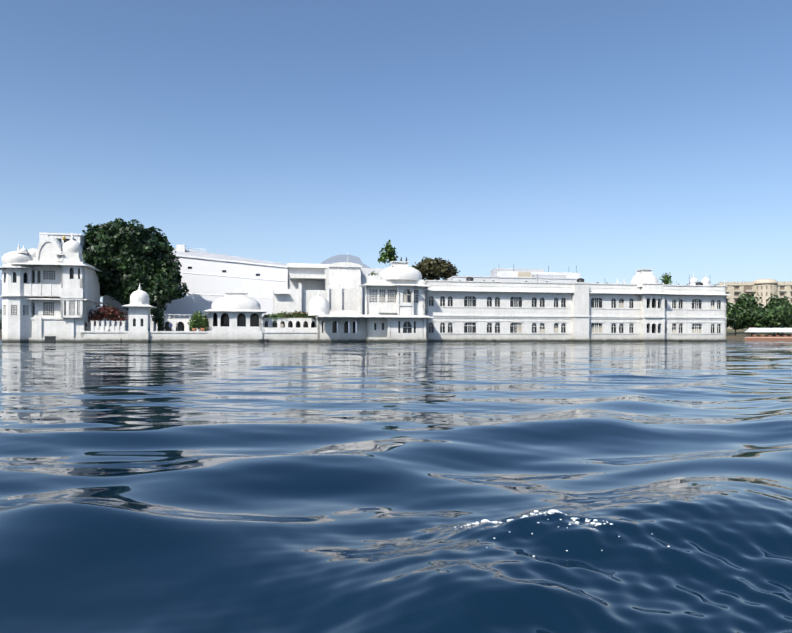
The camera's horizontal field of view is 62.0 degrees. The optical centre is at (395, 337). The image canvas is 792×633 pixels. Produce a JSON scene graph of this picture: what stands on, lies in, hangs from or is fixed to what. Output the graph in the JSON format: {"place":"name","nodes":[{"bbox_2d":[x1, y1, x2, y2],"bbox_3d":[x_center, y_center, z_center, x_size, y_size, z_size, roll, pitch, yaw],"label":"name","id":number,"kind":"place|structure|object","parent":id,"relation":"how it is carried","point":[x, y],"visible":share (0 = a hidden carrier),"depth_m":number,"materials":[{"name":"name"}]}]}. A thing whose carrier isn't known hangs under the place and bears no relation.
{"place":"outdoors","nodes":[
{"label":"outdoors","id":0,"kind":"place"},
{"bbox_2d":[0,233,729,342],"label":"palace","id":1,"kind":"structure","parent":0,"point":[338,299],"materials":[{"name":"white paint"}]},
{"bbox_2d":[82,218,188,314],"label":"tree","id":2,"kind":"object","parent":1,"relation":"on","point":[125,258],"visible":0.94,"depth_m":124.99,"materials":[{"name":"green plant"}]},
{"bbox_2d":[88,303,307,324],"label":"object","id":3,"kind":"object","parent":1,"relation":"attached to","point":[95,317],"visible":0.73,"depth_m":116.47,"materials":[{"name":"red plant"}]},
{"bbox_2d":[96,306,314,330],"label":"flowering shrubs","id":4,"kind":"object","parent":1,"relation":"attached to","point":[158,318],"visible":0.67,"depth_m":119.11,"materials":[{"name":"plant"}]},
{"bbox_2d":[165,254,288,330],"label":"building wall","id":5,"kind":"structure","parent":1,"relation":"attached to","point":[208,281],"depth_m":143.55,"materials":[{"name":"white paint"}]},
{"bbox_2d":[26,289,713,332],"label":"window","id":6,"kind":"structure","parent":1,"relation":"attached to","point":[519,325],"depth_m":131.15,"materials":[{"name":"black glass"}]},
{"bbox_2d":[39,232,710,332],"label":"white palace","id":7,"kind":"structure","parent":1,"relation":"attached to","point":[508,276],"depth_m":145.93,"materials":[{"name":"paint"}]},
{"bbox_2d":[518,272,530,276],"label":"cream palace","id":8,"kind":"object","parent":7,"relation":"on","point":[524,274],"visible":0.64,"depth_m":148.40,"materials":[{"name":"paint"}]},
{"bbox_2d":[377,240,397,263],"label":"tree","id":9,"kind":"object","parent":1,"relation":"on","point":[389,253],"visible":0.98,"depth_m":131.35,"materials":[{"name":"green plant"}]},
{"bbox_2d":[187,271,671,329],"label":"bushes","id":10,"kind":"object","parent":1,"relation":"on","point":[197,320],"visible":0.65,"depth_m":123.08,"materials":[{"name":"green plant"}]},
{"bbox_2d":[0,339,791,632],"bbox_3d":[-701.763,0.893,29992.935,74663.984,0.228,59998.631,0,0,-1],"label":"lake water","id":11,"kind":"structure","parent":0,"point":[324,487],"depth_m":4.12,"materials":[{"name":"blue liquid"}]},
{"bbox_2d":[461,509,669,556],"bbox_3d":[0.710,0.838,2.832,0.857,0.130,0.615,0,0,-1],"label":"water foam","id":12,"kind":"object","parent":11,"relation":"on","point":[549,512],"visible":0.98,"depth_m":2.94,"materials":[{"name":"white"}]},
{"bbox_2d":[745,328,791,339],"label":"boat","id":13,"kind":"object","parent":11,"relation":"on","point":[769,330],"materials":[{"name":"white"}]},
{"bbox_2d":[750,335,791,335],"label":"shore boat","id":14,"kind":"object","parent":13,"relation":"on","point":[770,335],"visible":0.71,"depth_m":231.61,"materials":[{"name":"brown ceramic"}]},
{"bbox_2d":[0,255,791,339],"bbox_3d":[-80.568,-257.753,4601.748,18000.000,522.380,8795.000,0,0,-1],"label":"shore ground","id":15,"kind":"structure","parent":0,"point":[741,334],"depth_m":2475.05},
{"bbox_2d":[0,309,1,331],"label":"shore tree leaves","id":16,"kind":"object","parent":15,"relation":"on","point":[0,320],"visible":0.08,"depth_m":414.50,"materials":[{"name":"green plant"}]},
{"bbox_2d":[715,279,791,328],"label":"cream hotel","id":17,"kind":"object","parent":15,"relation":"on","point":[764,283],"visible":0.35,"depth_m":333.13,"materials":[{"name":"paint"}]},
{"bbox_2d":[734,325,782,335],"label":"shore tree bark","id":18,"kind":"object","parent":15,"relation":"on","point":[752,326],"visible":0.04,"depth_m":250.63,"materials":[{"name":"brown plant"}]},
{"bbox_2d":[726,292,791,329],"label":"trees","id":19,"kind":"object","parent":15,"relation":"on","point":[745,311],"visible":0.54,"depth_m":247.03,"materials":[{"name":"green plant"}]},
{"bbox_2d":[726,285,791,328],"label":"windows","id":20,"kind":"structure","parent":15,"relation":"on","point":[747,287],"depth_m":334.05,"materials":[{"name":"brown"}]},
{"bbox_2d":[0,0,791,305],"label":"sky","id":21,"kind":"structure","parent":0,"point":[610,140],"materials":[{"name":"blue"}]},
{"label":"tree bark","id":22,"kind":"object","parent":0,"visible":0},
{"bbox_2d":[412,256,459,280],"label":"tree","id":23,"kind":"object","parent":22,"relation":"attached to","point":[432,269],"visible":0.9,"depth_m":147.25,"materials":[{"name":"green plant"}]}
]}

